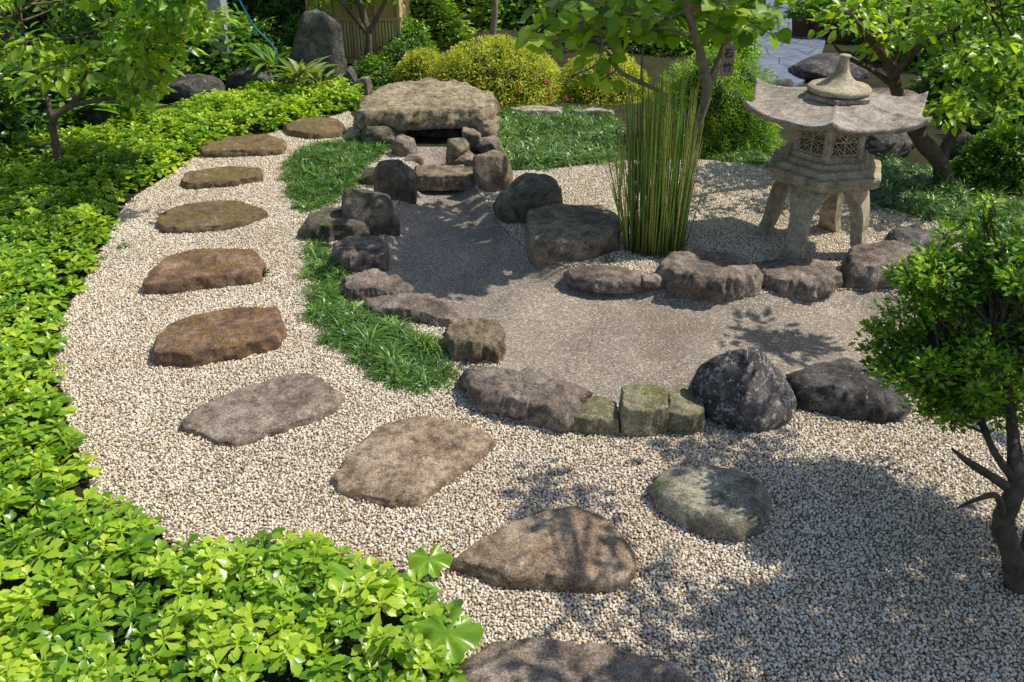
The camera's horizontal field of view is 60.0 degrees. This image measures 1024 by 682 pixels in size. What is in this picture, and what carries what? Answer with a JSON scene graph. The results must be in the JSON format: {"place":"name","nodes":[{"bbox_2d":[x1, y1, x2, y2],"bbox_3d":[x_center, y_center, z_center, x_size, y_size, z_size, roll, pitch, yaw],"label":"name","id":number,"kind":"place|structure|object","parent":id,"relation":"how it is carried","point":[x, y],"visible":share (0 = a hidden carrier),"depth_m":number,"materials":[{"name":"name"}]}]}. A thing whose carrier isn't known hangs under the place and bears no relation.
{"place":"outdoors","nodes":[
{"label":"outdoors","id":0,"kind":"place"},
{"bbox_2d":[414,165,474,190],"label":"cascade sill","id":1,"kind":"structure","parent":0,"point":[443,177],"depth_m":6.29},
{"bbox_2d":[0,6,1023,681],"bbox_3d":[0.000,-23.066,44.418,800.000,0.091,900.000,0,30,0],"label":"ground","id":2,"kind":"structure","parent":0,"point":[936,134],"depth_m":6.12,"materials":[{"name":"soil"}]},
{"bbox_2d":[0,0,17,42],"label":"background tree","id":3,"kind":"object","parent":2,"relation":"on","point":[9,24],"visible":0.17,"depth_m":7.55,"materials":[{"name":"green plant"}]},
{"bbox_2d":[0,61,50,173],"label":"evergreen shrub","id":4,"kind":"object","parent":2,"relation":"on","point":[8,124],"visible":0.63,"depth_m":6.63,"materials":[{"name":"green plant"}]},
{"bbox_2d":[0,76,53,117],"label":"aspidistra plant","id":5,"kind":"object","parent":2,"relation":"on","point":[7,97],"visible":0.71,"depth_m":6.55,"materials":[{"name":"green plant"}]},
{"bbox_2d":[4,140,63,169],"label":"bank rock","id":6,"kind":"object","parent":2,"relation":"on","point":[36,143],"visible":0.16,"depth_m":6.54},
{"bbox_2d":[0,22,100,139],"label":"evergreen shrub","id":7,"kind":"object","parent":2,"relation":"on","point":[60,101],"visible":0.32,"depth_m":7.19,"materials":[{"name":"green plant"}]},
{"bbox_2d":[0,0,116,68],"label":"evergreen shrub","id":8,"kind":"object","parent":2,"relation":"on","point":[49,18],"visible":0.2,"depth_m":8.74,"materials":[{"name":"green plant"}]},
{"bbox_2d":[41,0,166,104],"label":"evergreen shrub","id":9,"kind":"object","parent":2,"relation":"on","point":[78,28],"visible":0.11,"depth_m":8.06,"materials":[{"name":"green plant"}]},
{"bbox_2d":[74,96,147,129],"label":"bank rock","id":10,"kind":"object","parent":2,"relation":"on","point":[96,117],"visible":0.23,"depth_m":7.46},
{"bbox_2d":[82,85,171,117],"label":"aspidistra plant","id":11,"kind":"object","parent":10,"relation":"on","point":[111,107],"visible":0.52,"depth_m":7.39,"materials":[{"name":"green plant"}]},
{"bbox_2d":[0,0,239,174],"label":"garden tree","id":12,"kind":"object","parent":2,"relation":"on","point":[154,67],"visible":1,"depth_m":5.55,"materials":[{"name":"green plant"}]},
{"bbox_2d":[166,73,225,104],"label":"bank rock","id":13,"kind":"object","parent":2,"relation":"on","point":[188,86],"visible":0.54,"depth_m":8.10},
{"bbox_2d":[134,0,280,95],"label":"evergreen shrub","id":14,"kind":"object","parent":2,"relation":"on","point":[213,63],"visible":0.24,"depth_m":8.51,"materials":[{"name":"green plant"}]},
{"bbox_2d":[202,0,233,75],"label":"concrete post","id":15,"kind":"object","parent":2,"relation":"on","point":[210,4],"depth_m":8.48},
{"bbox_2d":[0,76,467,681],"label":"pachysandra ground cover","id":16,"kind":"object","parent":2,"relation":"on","point":[22,546],"visible":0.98,"depth_m":2.94,"materials":[{"name":"green plant"}]},
{"bbox_2d":[226,66,277,93],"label":"bank rock","id":17,"kind":"object","parent":2,"relation":"on","point":[241,77],"visible":0.6,"depth_m":8.34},
{"bbox_2d":[240,41,297,74],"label":"plant","id":18,"kind":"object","parent":17,"relation":"on","point":[259,57],"depth_m":8.50,"materials":[{"name":"green plant"}]},
{"bbox_2d":[221,8,291,81],"bbox_3d":[-2.641,-3.000,8.960,1.056,0.722,1.306,0,30,0],"label":"evergreen shrub","id":19,"kind":"object","parent":2,"relation":"on","point":[260,38],"visible":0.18,"depth_m":8.89,"materials":[{"name":"green plant"}]},
{"bbox_2d":[227,0,304,16],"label":"hedge","id":20,"kind":"object","parent":2,"relation":"on","point":[245,6],"visible":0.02,"depth_m":10.37,"materials":[{"name":"green plant"}]},
{"bbox_2d":[239,0,305,53],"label":"evergreen shrub","id":21,"kind":"object","parent":2,"relation":"on","point":[281,13],"visible":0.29,"depth_m":9.85,"materials":[{"name":"green plant"}]},
{"bbox_2d":[278,10,301,54],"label":"evergreen shrub","id":22,"kind":"object","parent":2,"relation":"on","point":[289,37],"visible":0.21,"depth_m":9.46,"materials":[{"name":"green plant"}]},
{"bbox_2d":[260,55,338,85],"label":"bamboo grass","id":23,"kind":"structure","parent":2,"relation":"on","point":[297,70],"depth_m":8.09,"materials":[{"name":"green plant"}]},
{"bbox_2d":[281,9,347,92],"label":"standing stone","id":24,"kind":"object","parent":2,"relation":"on","point":[318,34],"visible":0.63,"depth_m":8.33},
{"bbox_2d":[295,68,344,90],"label":"bamboo grass","id":25,"kind":"structure","parent":2,"relation":"on","point":[317,78],"depth_m":8.26,"materials":[{"name":"green plant"}]},
{"bbox_2d":[276,134,390,213],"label":"mondo grass","id":26,"kind":"structure","parent":2,"relation":"on","point":[317,162],"depth_m":6.50,"materials":[{"name":"plant"}]},
{"bbox_2d":[305,0,410,63],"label":"wooden house","id":27,"kind":"structure","parent":2,"relation":"on","point":[386,26],"depth_m":9.43,"materials":[{"name":"beige wood"}]},
{"bbox_2d":[356,76,372,95],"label":"marker stone","id":28,"kind":"object","parent":2,"relation":"on","point":[366,82],"visible":0.6,"depth_m":8.42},
{"bbox_2d":[325,0,416,62],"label":"background tree","id":29,"kind":"object","parent":2,"relation":"on","point":[366,28],"visible":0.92,"depth_m":8.88,"materials":[{"name":"brown plant"}]},
{"bbox_2d":[353,51,395,88],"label":"evergreen shrub","id":30,"kind":"object","parent":2,"relation":"on","point":[376,69],"visible":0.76,"depth_m":8.79,"materials":[{"name":"green plant"}]},
{"bbox_2d":[294,236,469,396],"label":"mondo grass","id":31,"kind":"structure","parent":2,"relation":"on","point":[391,361],"depth_m":4.36,"materials":[{"name":"plant"}]},
{"bbox_2d":[359,124,407,145],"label":"cascade rock","id":32,"kind":"object","parent":2,"relation":"on","point":[376,133],"visible":0.5,"depth_m":7.00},
{"bbox_2d":[353,77,499,130],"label":"slab bridge","id":33,"kind":"structure","parent":32,"relation":"on","point":[427,103],"depth_m":7.11,"materials":[{"name":"stone"}]},
{"bbox_2d":[377,33,420,75],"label":"evergreen shrub","id":34,"kind":"object","parent":2,"relation":"on","point":[396,52],"visible":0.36,"depth_m":8.99,"materials":[{"name":"green plant"}]},
{"bbox_2d":[323,543,483,663],"bbox_3d":[-0.314,0.843,2.764,0.438,0.180,0.482,-16,34,-26],"label":"butterbur plant","id":35,"kind":"object","parent":2,"relation":"on","point":[460,639],"visible":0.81,"depth_m":2.69,"materials":[{"name":"green plant"}]},
{"bbox_2d":[374,10,440,59],"bbox_3d":[-1.114,-3.279,9.560,0.732,0.590,0.655,0,30,0],"label":"evergreen shrub","id":36,"kind":"object","parent":2,"relation":"on","point":[418,35],"visible":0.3,"depth_m":9.50,"materials":[{"name":"green plant"}]},
{"bbox_2d":[391,46,440,82],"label":"azalea bush","id":37,"kind":"object","parent":2,"relation":"on","point":[414,65],"visible":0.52,"depth_m":8.58,"materials":[{"name":"yellow plant"}]},
{"bbox_2d":[407,128,461,136],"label":"cascade rock","id":38,"kind":"object","parent":2,"relation":"on","point":[455,132],"visible":0.52,"depth_m":7.30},
{"bbox_2d":[409,0,478,44],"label":"evergreen shrub","id":39,"kind":"object","parent":2,"relation":"on","point":[439,16],"visible":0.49,"depth_m":10.48,"materials":[{"name":"green plant"}]},
{"bbox_2d":[445,0,480,13],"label":"evergreen shrub","id":40,"kind":"object","parent":2,"relation":"on","point":[461,4],"visible":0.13,"depth_m":12.33,"materials":[{"name":"green plant"}]},
{"bbox_2d":[462,127,480,151],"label":"cascade rock","id":41,"kind":"object","parent":2,"relation":"on","point":[472,136],"visible":0.58,"depth_m":6.91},
{"bbox_2d":[473,116,500,137],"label":"cascade rock","id":42,"kind":"object","parent":2,"relation":"on","point":[487,128],"visible":0.33,"depth_m":7.13,"materials":[{"name":"stone"}]},
{"bbox_2d":[475,136,501,152],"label":"cascade rock","id":43,"kind":"object","parent":2,"relation":"on","point":[485,144],"visible":0.72,"depth_m":6.89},
{"bbox_2d":[489,0,497,38],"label":"background tree","id":44,"kind":"object","parent":2,"relation":"on","point":[494,17],"visible":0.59,"depth_m":10.09,"materials":[{"name":"brown plant"}]},
{"bbox_2d":[424,33,570,108],"bbox_3d":[-0.176,-2.584,8.329,1.540,0.587,1.060,0,30,0],"label":"azalea bush","id":45,"kind":"object","parent":2,"relation":"on","point":[504,72],"visible":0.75,"depth_m":8.11,"materials":[{"name":"yellow plant"}]},
{"bbox_2d":[467,0,542,30],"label":"evergreen shrub","id":46,"kind":"object","parent":2,"relation":"on","point":[510,12],"visible":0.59,"depth_m":11.30,"materials":[{"name":"green plant"}]},
{"bbox_2d":[508,105,562,115],"bbox_3d":[0.208,-2.025,7.857,0.485,0.092,0.183,0,30,0],"label":"flagstone","id":47,"kind":"object","parent":2,"relation":"on","point":[543,110],"visible":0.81,"depth_m":7.79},
{"bbox_2d":[49,110,1023,681],"bbox_3d":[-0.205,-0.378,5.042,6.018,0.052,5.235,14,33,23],"label":"gravel","id":48,"kind":"structure","parent":2,"relation":"on","point":[723,180],"depth_m":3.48,"materials":[{"name":"gravel"}]},
{"bbox_2d":[142,248,264,294],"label":"stepping stone","id":49,"kind":"object","parent":48,"relation":"on","point":[197,269],"visible":0.98,"depth_m":4.91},
{"bbox_2d":[155,200,267,233],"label":"stepping stone","id":50,"kind":"object","parent":48,"relation":"on","point":[208,216],"visible":0.98,"depth_m":5.65,"materials":[{"name":"brown stone"}]},
{"bbox_2d":[152,306,287,368],"bbox_3d":[-1.432,-0.017,4.359,0.641,0.133,0.422,-10,32,-17],"label":"stepping stone","id":51,"kind":"object","parent":48,"relation":"on","point":[215,337],"visible":0.95,"depth_m":4.26,"materials":[{"name":"stone"}]},
{"bbox_2d":[180,166,263,189],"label":"stepping stone","id":52,"kind":"object","parent":48,"relation":"on","point":[221,177],"visible":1,"depth_m":6.32,"materials":[{"name":"brown stone"}]},
{"bbox_2d":[197,134,286,157],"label":"stepping stone","id":53,"kind":"object","parent":48,"relation":"on","point":[261,145],"visible":0.98,"depth_m":6.89,"materials":[{"name":"brown stone"}]},
{"bbox_2d":[179,373,344,448],"bbox_3d":[-1.069,0.304,3.816,0.674,0.100,0.383,-18,34,-28],"label":"stepping stone","id":54,"kind":"object","parent":48,"relation":"on","point":[252,413],"visible":0.99,"depth_m":3.77,"materials":[{"name":"stone"}]},
{"bbox_2d":[283,117,345,139],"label":"stepping stone","id":55,"kind":"object","parent":48,"relation":"on","point":[319,128],"visible":0.97,"depth_m":7.31,"materials":[{"name":"brown stone"}]},
{"bbox_2d":[297,206,371,242],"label":"pond rock","id":56,"kind":"object","parent":48,"relation":"on","point":[332,224],"visible":0.75,"depth_m":5.45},
{"bbox_2d":[332,235,389,273],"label":"pond rock","id":57,"kind":"object","parent":48,"relation":"on","point":[359,254],"visible":0.94,"depth_m":5.09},
{"bbox_2d":[341,188,400,235],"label":"pond rock","id":58,"kind":"object","parent":48,"relation":"on","point":[375,211],"visible":0.78,"depth_m":5.47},
{"bbox_2d":[339,268,413,301],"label":"pond rock","id":59,"kind":"object","parent":48,"relation":"on","point":[369,283],"visible":0.92,"depth_m":4.79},
{"bbox_2d":[373,159,417,204],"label":"pond rock","id":60,"kind":"object","parent":48,"relation":"on","point":[395,179],"visible":0.84,"depth_m":5.98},
{"bbox_2d":[391,134,416,156],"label":"cascade rock","id":61,"kind":"object","parent":48,"relation":"on","point":[402,145],"visible":0.78,"depth_m":6.79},
{"bbox_2d":[330,415,495,508],"bbox_3d":[-0.396,0.475,3.532,0.492,0.080,0.602,14,33,22],"label":"stepping stone","id":62,"kind":"object","parent":48,"relation":"on","point":[416,461],"visible":0.97,"depth_m":3.48,"materials":[{"name":"stone"}]},
{"bbox_2d":[472,150,512,191],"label":"pond rock","id":63,"kind":"object","parent":48,"relation":"on","point":[492,170],"visible":0.79,"depth_m":6.14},
{"bbox_2d":[458,365,592,433],"bbox_3d":[0.042,0.233,3.904,0.612,0.169,0.351,10,31,16],"label":"pond rock","id":64,"kind":"object","parent":48,"relation":"on","point":[551,400],"visible":0.92,"depth_m":3.80,"materials":[{"name":"stone"}]},
{"bbox_2d":[492,173,562,223],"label":"pond rock","id":65,"kind":"object","parent":48,"relation":"on","point":[518,197],"visible":0.79,"depth_m":5.62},
{"bbox_2d":[450,506,636,594],"bbox_3d":[0.109,0.717,3.093,0.638,0.112,0.392,0,30,0],"label":"stepping stone","id":66,"kind":"object","parent":48,"relation":"on","point":[575,549],"visible":0.99,"depth_m":3.00,"materials":[{"name":"stone"}]},
{"bbox_2d":[87,117,1023,641],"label":"fallen leaves","id":67,"kind":"object","parent":48,"relation":"on","point":[605,485],"visible":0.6,"depth_m":3.44,"materials":[{"name":"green plant"}]},
{"bbox_2d":[458,637,698,681],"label":"stepping stone","id":68,"kind":"object","parent":48,"relation":"on","point":[537,659],"visible":0.98,"depth_m":2.62,"materials":[{"name":"stone"}]},
{"bbox_2d":[572,395,619,435],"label":"pond rock","id":69,"kind":"object","parent":48,"relation":"on","point":[597,415],"visible":0.93,"depth_m":3.71,"materials":[{"name":"stone"}]},
{"bbox_2d":[618,383,668,438],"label":"pond rock","id":70,"kind":"object","parent":48,"relation":"on","point":[643,409],"visible":0.94,"depth_m":3.69,"materials":[{"name":"stone"}]},
{"bbox_2d":[600,57,706,258],"bbox_3d":[0.790,-1.013,5.026,0.637,1.170,0.483,0,30,0],"label":"horsetail clump","id":71,"kind":"object","parent":48,"relation":"on","point":[655,215],"visible":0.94,"depth_m":5.02,"materials":[{"name":"plant"}]},
{"bbox_2d":[667,388,704,436],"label":"pond rock","id":72,"kind":"object","parent":48,"relation":"on","point":[686,412],"visible":0.9,"depth_m":3.71,"materials":[{"name":"stone"}]},
{"bbox_2d":[647,465,771,544],"bbox_3d":[0.740,0.599,3.292,0.458,0.122,0.381,0,30,0],"label":"stepping stone","id":73,"kind":"object","parent":48,"relation":"on","point":[731,505],"visible":0.98,"depth_m":3.24,"materials":[{"name":"stone"}]},
{"bbox_2d":[688,348,796,432],"bbox_3d":[0.997,0.223,3.824,0.424,0.468,0.362,20,35,30],"label":"pond rock","id":74,"kind":"object","parent":48,"relation":"on","point":[748,390],"visible":0.81,"depth_m":3.70,"materials":[{"name":"stone"}]},
{"bbox_2d":[752,257,843,301],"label":"pond rock","id":75,"kind":"object","parent":48,"relation":"on","point":[807,280],"visible":0.95,"depth_m":4.85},
{"bbox_2d":[744,53,931,258],"bbox_3d":[1.825,-1.079,5.139,1.093,1.131,1.042,0,30,0],"label":"stone lantern","id":76,"kind":"object","parent":48,"relation":"on","point":[827,172],"visible":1,"depth_m":4.96,"materials":[{"name":"stone"}]},
{"bbox_2d":[785,357,911,424],"bbox_3d":[1.480,0.213,3.915,0.548,0.200,0.365,13,33,22],"label":"pond rock","id":77,"kind":"object","parent":48,"relation":"on","point":[846,388],"visible":0.87,"depth_m":3.80,"materials":[{"name":"stone"}]},
{"bbox_2d":[840,240,916,291],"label":"pond rock","id":78,"kind":"object","parent":48,"relation":"on","point":[862,265],"visible":0.77,"depth_m":4.90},
{"bbox_2d":[886,226,953,255],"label":"pond rock","id":79,"kind":"object","parent":48,"relation":"on","point":[908,235],"visible":0.48,"depth_m":5.34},
{"bbox_2d":[848,188,1023,594],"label":"leafy tree","id":80,"kind":"object","parent":48,"relation":"on","point":[948,372],"visible":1,"depth_m":2.89,"materials":[{"name":"green plant"}]},
{"bbox_2d":[522,0,606,35],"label":"evergreen shrub","id":81,"kind":"object","parent":2,"relation":"on","point":[538,2],"visible":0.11,"depth_m":11.07,"materials":[{"name":"green plant"}]},
{"bbox_2d":[571,108,613,117],"bbox_3d":[0.709,-2.002,7.816,0.388,0.093,0.097,0,30,0],"label":"flagstone","id":82,"kind":"object","parent":2,"relation":"on","point":[594,111],"visible":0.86,"depth_m":7.77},
{"bbox_2d":[552,49,652,104],"bbox_3d":[0.865,-2.531,8.373,1.036,0.451,0.819,0,30,0],"label":"azalea bush","id":83,"kind":"object","parent":2,"relation":"on","point":[575,88],"visible":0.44,"depth_m":8.21,"materials":[{"name":"yellow plant"}]},
{"bbox_2d":[596,9,662,53],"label":"evergreen shrub","id":84,"kind":"object","parent":2,"relation":"on","point":[638,47],"visible":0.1,"depth_m":10.08,"materials":[{"name":"green plant"}]},
{"bbox_2d":[511,0,810,223],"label":"broadleaf tree","id":85,"kind":"object","parent":2,"relation":"on","point":[585,22],"visible":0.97,"depth_m":4.85,"materials":[{"name":"green plant"}]},
{"bbox_2d":[720,28,735,75],"bbox_3d":[1.200,-1.637,4.939,0.069,0.262,0.262,4,30,7],"label":"wooden name board","id":86,"kind":"object","parent":85,"relation":"hanging from","point":[727,58],"visible":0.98,"depth_m":4.85,"materials":[{"name":"brown wood"}]},
{"bbox_2d":[639,1,713,56],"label":"evergreen shrub","id":87,"kind":"object","parent":2,"relation":"on","point":[684,46],"visible":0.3,"depth_m":9.92,"materials":[{"name":"green plant"}]},
{"bbox_2d":[383,147,1012,404],"bbox_3d":[0.560,-0.340,5.046,4.977,0.091,2.423,22,36,33],"label":"pond bed","id":88,"kind":"object","parent":2,"relation":"on","point":[463,253],"visible":0.54,"depth_m":4.78,"materials":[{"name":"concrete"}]},
{"bbox_2d":[362,293,464,327],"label":"pond rock","id":89,"kind":"object","parent":88,"relation":"on","point":[432,310],"visible":0.92,"depth_m":4.57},
{"bbox_2d":[446,138,469,164],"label":"cascade rock","id":90,"kind":"object","parent":88,"relation":"on","point":[456,148],"visible":0.78,"depth_m":6.73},
{"bbox_2d":[441,318,506,364],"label":"pond rock","id":91,"kind":"object","parent":88,"relation":"on","point":[475,341],"visible":0.97,"depth_m":4.21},
{"bbox_2d":[525,204,621,267],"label":"pond rock","id":92,"kind":"object","parent":88,"relation":"on","point":[557,233],"visible":0.95,"depth_m":5.23,"materials":[{"name":"stone"}]},
{"bbox_2d":[563,265,644,293],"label":"pond rock","id":93,"kind":"object","parent":88,"relation":"on","point":[611,279],"visible":0.97,"depth_m":4.90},
{"bbox_2d":[640,273,665,289],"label":"pond rock","id":94,"kind":"object","parent":88,"relation":"on","point":[653,281],"visible":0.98,"depth_m":4.87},
{"bbox_2d":[655,248,763,303],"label":"pond rock","id":95,"kind":"object","parent":88,"relation":"on","point":[696,274],"visible":0.98,"depth_m":4.81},
{"bbox_2d":[630,42,785,159],"bbox_3d":[1.582,-1.940,7.024,1.302,0.792,1.029,0,30,0],"label":"juniper bush","id":96,"kind":"object","parent":2,"relation":"on","point":[730,120],"visible":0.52,"depth_m":6.83,"materials":[{"name":"green plant"}]},
{"bbox_2d":[709,25,762,59],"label":"evergreen shrub","id":97,"kind":"object","parent":2,"relation":"on","point":[749,49],"visible":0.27,"depth_m":9.68,"materials":[{"name":"green plant"}]},
{"bbox_2d":[494,101,1023,232],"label":"mondo grass","id":98,"kind":"structure","parent":2,"relation":"on","point":[916,198],"depth_m":6.73,"materials":[{"name":"plant"}]},
{"bbox_2d":[788,53,871,80],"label":"bank rock","id":99,"kind":"object","parent":2,"relation":"on","point":[818,66],"visible":0.52,"depth_m":8.97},
{"bbox_2d":[864,132,914,160],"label":"bank rock","id":100,"kind":"object","parent":2,"relation":"on","point":[900,144],"visible":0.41,"depth_m":6.75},
{"bbox_2d":[855,0,962,70],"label":"evergreen shrub","id":101,"kind":"object","parent":2,"relation":"on","point":[918,12],"visible":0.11,"depth_m":9.54,"materials":[{"name":"green plant"}]},
{"bbox_2d":[807,0,1023,185],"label":"plum tree","id":102,"kind":"object","parent":2,"relation":"on","point":[958,103],"visible":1,"depth_m":5.60,"materials":[{"name":"green plant"}]},
{"bbox_2d":[906,32,997,106],"bbox_3d":[4.238,-2.543,8.253,1.091,0.633,1.018,0,30,0],"label":"evergreen shrub","id":103,"kind":"object","parent":2,"relation":"on","point":[922,88],"visible":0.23,"depth_m":8.21,"materials":[{"name":"green plant"}]},
{"bbox_2d":[949,131,974,160],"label":"bank rock","id":104,"kind":"object","parent":2,"relation":"on","point":[957,144],"visible":0.29,"depth_m":6.75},
{"bbox_2d":[904,0,1023,72],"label":"evergreen shrub","id":105,"kind":"object","parent":2,"relation":"on","point":[957,32],"visible":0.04,"depth_m":9.16,"materials":[{"name":"green plant"}]},
{"bbox_2d":[946,9,1023,133],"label":"evergreen shrub","id":106,"kind":"object","parent":2,"relation":"on","point":[976,88],"visible":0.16,"depth_m":7.42,"materials":[{"name":"green plant"}]},
{"bbox_2d":[949,118,1023,194],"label":"evergreen shrub","id":107,"kind":"object","parent":2,"relation":"on","point":[997,155],"visible":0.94,"depth_m":6.22,"materials":[{"name":"green plant"}]},
{"bbox_2d":[747,0,825,86],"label":"paved path","id":108,"kind":"structure","parent":0,"point":[781,58],"depth_m":9.98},
{"bbox_2d":[784,0,822,35],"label":"plant pot","id":109,"kind":"object","parent":108,"relation":"on","point":[801,24],"visible":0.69,"depth_m":10.63,"materials":[{"name":"ceramic"}]},
{"bbox_2d":[806,0,838,37],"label":"plant pot","id":110,"kind":"object","parent":108,"relation":"on","point":[815,27],"visible":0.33,"depth_m":10.59,"materials":[{"name":"ceramic"}]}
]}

